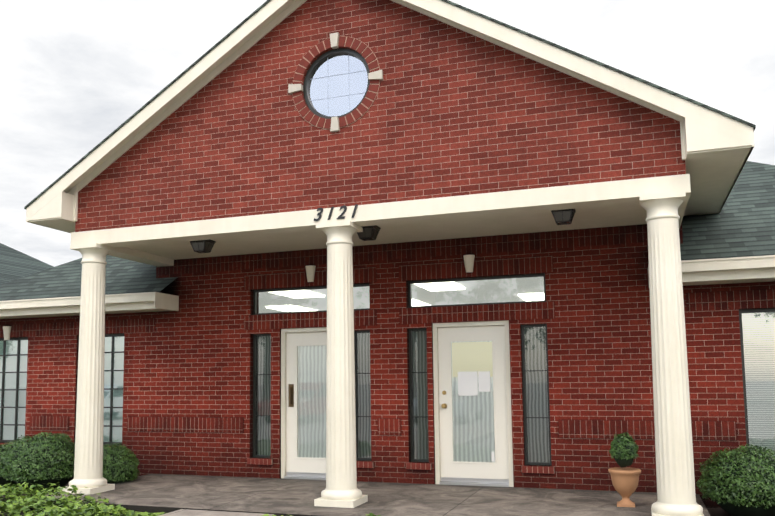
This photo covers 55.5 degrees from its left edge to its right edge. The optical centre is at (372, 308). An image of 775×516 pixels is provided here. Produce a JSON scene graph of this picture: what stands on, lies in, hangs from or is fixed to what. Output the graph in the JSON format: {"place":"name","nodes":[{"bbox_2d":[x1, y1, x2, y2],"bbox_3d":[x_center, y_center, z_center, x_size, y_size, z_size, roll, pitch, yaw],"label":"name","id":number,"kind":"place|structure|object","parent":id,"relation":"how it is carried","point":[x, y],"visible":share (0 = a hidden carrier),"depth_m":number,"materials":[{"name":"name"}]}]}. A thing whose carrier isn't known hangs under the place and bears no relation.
{"place":"outdoors","nodes":[
{"label":"outdoors","id":0,"kind":"place"},
{"bbox_2d":[75,0,685,231],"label":"brick gable wall","id":1,"kind":"structure","parent":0,"point":[452,111],"depth_m":8.20,"materials":[{"name":"red brick"}]},
{"bbox_2d":[0,226,774,507],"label":"brick walls","id":2,"kind":"structure","parent":0,"point":[192,356],"depth_m":9.71,"materials":[{"name":"red brick"}]},
{"bbox_2d":[0,442,553,473],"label":"building rowlock sills","id":3,"kind":"structure","parent":2,"relation":"attached to","point":[546,469],"depth_m":9.56,"materials":[{"name":"red brick"}]},
{"bbox_2d":[0,223,774,439],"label":"decorative brick courses","id":4,"kind":"object","parent":2,"relation":"attached to","point":[724,430],"visible":0.73,"depth_m":9.72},
{"bbox_2d":[0,0,774,266],"label":"sky","id":5,"kind":"structure","parent":0,"point":[72,72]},
{"label":"paving","id":6,"kind":"structure","parent":0,"visible":0},
{"bbox_2d":[0,243,53,284],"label":"shingle roof","id":7,"kind":"structure","parent":6,"relation":"on","point":[15,264],"depth_m":24.06,"materials":[{"name":"grey"}]},
{"bbox_2d":[159,509,273,515],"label":"walkways","id":8,"kind":"structure","parent":6,"relation":"on","point":[184,512],"depth_m":7.60,"materials":[{"name":"concrete"}]},
{"bbox_2d":[0,481,731,515],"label":"mulch bed","id":9,"kind":"object","parent":6,"relation":"on","point":[717,512],"depth_m":8.34,"materials":[{"name":"brown soil"}]},
{"bbox_2d":[0,441,24,486],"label":"boxwood","id":10,"kind":"object","parent":9,"relation":"on","point":[3,449],"visible":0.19,"depth_m":10.62,"materials":[{"name":"green plant"}]},
{"bbox_2d":[0,432,74,490],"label":"boxwood","id":11,"kind":"object","parent":9,"relation":"on","point":[42,458],"visible":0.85,"depth_m":9.80,"materials":[{"name":"green plant"}]},
{"bbox_2d":[0,482,165,515],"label":"groundcover","id":12,"kind":"object","parent":9,"relation":"on","point":[17,506],"visible":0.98,"depth_m":7.97,"materials":[{"name":"green plant"}]},
{"bbox_2d":[103,443,140,483],"bbox_3d":[-3.594,2.181,10.114,0.792,0.683,0.796,-3,-6,19],"label":"boxwood","id":13,"kind":"object","parent":9,"relation":"on","point":[120,465],"visible":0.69,"depth_m":9.94,"materials":[{"name":"green plant"}]},
{"bbox_2d":[261,513,380,515],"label":"groundcover","id":14,"kind":"object","parent":9,"relation":"on","point":[371,514],"visible":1,"depth_m":7.09,"materials":[{"name":"green plant"}]},
{"bbox_2d":[696,444,774,515],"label":"boxwood","id":15,"kind":"object","parent":9,"relation":"on","point":[736,482],"visible":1,"depth_m":7.43,"materials":[{"name":"green plant"}]},
{"bbox_2d":[23,474,710,515],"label":"porch slab","id":16,"kind":"structure","parent":6,"relation":"on","point":[158,493],"depth_m":8.37,"materials":[{"name":"concrete"}]},
{"bbox_2d":[61,243,117,494],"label":"column","id":17,"kind":"structure","parent":16,"relation":"on","point":[88,467],"depth_m":9.22,"materials":[{"name":"white paint"}]},
{"bbox_2d":[71,174,690,266],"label":"portico ceiling beams","id":18,"kind":"structure","parent":17,"relation":"on","point":[605,204],"depth_m":8.60,"materials":[{"name":"beige paint"}]},
{"bbox_2d":[314,221,367,507],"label":"column","id":19,"kind":"structure","parent":16,"relation":"on","point":[341,490],"depth_m":8.08,"materials":[{"name":"white paint"}]},
{"bbox_2d":[608,467,640,506],"bbox_3d":[2.664,1.879,7.765,0.330,0.380,0.330,-3,-6,19],"label":"urn planter","id":20,"kind":"object","parent":16,"relation":"on","point":[625,480],"visible":1,"depth_m":7.67,"materials":[{"name":"ceramic"}]},
{"bbox_2d":[609,432,638,467],"bbox_3d":[2.661,1.489,7.801,0.303,0.376,0.299,-3,-6,19],"label":"topiary plant","id":21,"kind":"object","parent":20,"relation":"on","point":[623,451],"visible":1,"depth_m":7.72,"materials":[{"name":"green plant"}]},
{"bbox_2d":[639,191,703,515],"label":"column","id":22,"kind":"structure","parent":16,"relation":"on","point":[676,494],"depth_m":6.97,"materials":[{"name":"white paint"}]},
{"bbox_2d":[0,161,774,300],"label":"building roof","id":23,"kind":"structure","parent":6,"relation":"on","point":[741,223],"depth_m":9.86,"materials":[{"name":"grey"}]},
{"bbox_2d":[3,326,10,339],"bbox_3d":[-5.977,0.395,12.013,0.150,0.220,0.075,-3,-6,19],"label":"keystone","id":24,"kind":"object","parent":23,"relation":"attached to","point":[6,331],"depth_m":12.00,"materials":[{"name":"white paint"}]},
{"bbox_2d":[281,327,326,479],"bbox_3d":[-0.792,1.300,10.215,1.000,2.080,0.130,-3,-6,19],"label":"door","id":25,"kind":"structure","parent":23,"relation":"attached to","point":[303,399],"depth_m":10.29,"materials":[{"name":"white paint"}]},
{"bbox_2d":[305,265,315,281],"bbox_3d":[-0.876,-0.491,10.281,0.150,0.220,0.075,-3,-6,19],"label":"keystone","id":26,"kind":"object","parent":23,"relation":"attached to","point":[310,271],"depth_m":10.26,"materials":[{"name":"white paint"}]},
{"bbox_2d":[0,255,774,318],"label":"wing eaves","id":27,"kind":"object","parent":23,"relation":"attached to","point":[731,270],"visible":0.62,"depth_m":10.56,"materials":[{"name":"beige paint"}]},
{"bbox_2d":[0,308,774,457],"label":"wing windows","id":28,"kind":"structure","parent":23,"relation":"attached to","point":[757,333],"depth_m":11.32,"materials":[{"name":"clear glass"}]},
{"bbox_2d":[24,0,755,208],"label":"portico roof","id":29,"kind":"structure","parent":23,"relation":"on","point":[446,1],"depth_m":7.65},
{"bbox_2d":[190,239,215,252],"bbox_3d":[-2.215,-0.814,9.591,0.250,0.162,0.250,-3,-6,19],"label":"ceiling lantern","id":30,"kind":"object","parent":29,"relation":"attached to","point":[202,246],"visible":0.98,"depth_m":9.52,"materials":[{"name":"black metal"}]},
{"bbox_2d":[288,32,382,131],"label":"keystones","id":31,"kind":"object","parent":29,"relation":"attached to","point":[374,75],"visible":0.79,"depth_m":8.36,"materials":[{"name":"stone"}]},
{"bbox_2d":[313,204,357,220],"bbox_3d":[-0.412,-1.072,8.228,0.534,0.150,0.012,-3,-6,19],"label":"house number","id":32,"kind":"object","parent":29,"relation":"attached to","point":[341,214],"visible":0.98,"depth_m":8.21,"materials":[{"name":"black metal"}]},
{"bbox_2d":[292,36,379,128],"bbox_3d":[-0.410,-2.582,8.462,1.090,1.090,0.100,-3,-6,19],"label":"brick window surround","id":33,"kind":"object","parent":29,"relation":"attached to","point":[364,50],"visible":0.79,"depth_m":8.42,"materials":[{"name":"red brick"}]},
{"bbox_2d":[303,48,369,118],"bbox_3d":[-0.386,-2.576,8.529,0.854,0.854,0.140,-3,-6,19],"label":"round window","id":34,"kind":"structure","parent":29,"relation":"attached to","point":[336,82],"depth_m":8.51,"materials":[{"name":"clear glass"}]},
{"bbox_2d":[357,225,380,240],"bbox_3d":[-0.059,-0.909,8.854,0.250,0.162,0.250,-3,-6,19],"label":"ceiling lantern","id":35,"kind":"object","parent":29,"relation":"attached to","point":[368,233],"visible":0.83,"depth_m":8.78,"materials":[{"name":"black metal"}]},
{"bbox_2d":[26,0,753,232],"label":"gable fascia trim","id":36,"kind":"structure","parent":29,"relation":"attached to","point":[716,149],"depth_m":7.87,"materials":[{"name":"beige paint"}]},
{"bbox_2d":[551,209,575,224],"bbox_3d":[2.086,-1.010,8.058,0.250,0.162,0.250,-3,-6,19],"label":"ceiling lantern","id":37,"kind":"object","parent":29,"relation":"attached to","point":[564,217],"visible":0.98,"depth_m":7.98,"materials":[{"name":"black metal"}]},
{"bbox_2d":[259,277,543,312],"bbox_3d":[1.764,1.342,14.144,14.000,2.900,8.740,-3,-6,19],"label":"transom windows","id":38,"kind":"structure","parent":23,"relation":"in","point":[472,292],"depth_m":12.70,"materials":[{"name":"white glass"}]},
{"bbox_2d":[253,274,551,465],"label":"windows","id":39,"kind":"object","parent":23,"relation":"attached to","point":[537,432],"visible":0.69,"depth_m":9.84,"materials":[{"name":"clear glass"}]},
{"bbox_2d":[463,255,474,272],"bbox_3d":[1.245,-0.587,9.535,0.150,0.220,0.075,-3,-6,19],"label":"keystone","id":40,"kind":"object","parent":23,"relation":"attached to","point":[469,261],"depth_m":9.52,"materials":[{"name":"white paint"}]},
{"bbox_2d":[432,320,513,486],"bbox_3d":[1.290,1.206,9.478,1.000,2.080,0.140,-3,-6,19],"label":"door","id":41,"kind":"structure","parent":23,"relation":"attached to","point":[472,407],"depth_m":9.50,"materials":[{"name":"white paint"}]}
]}

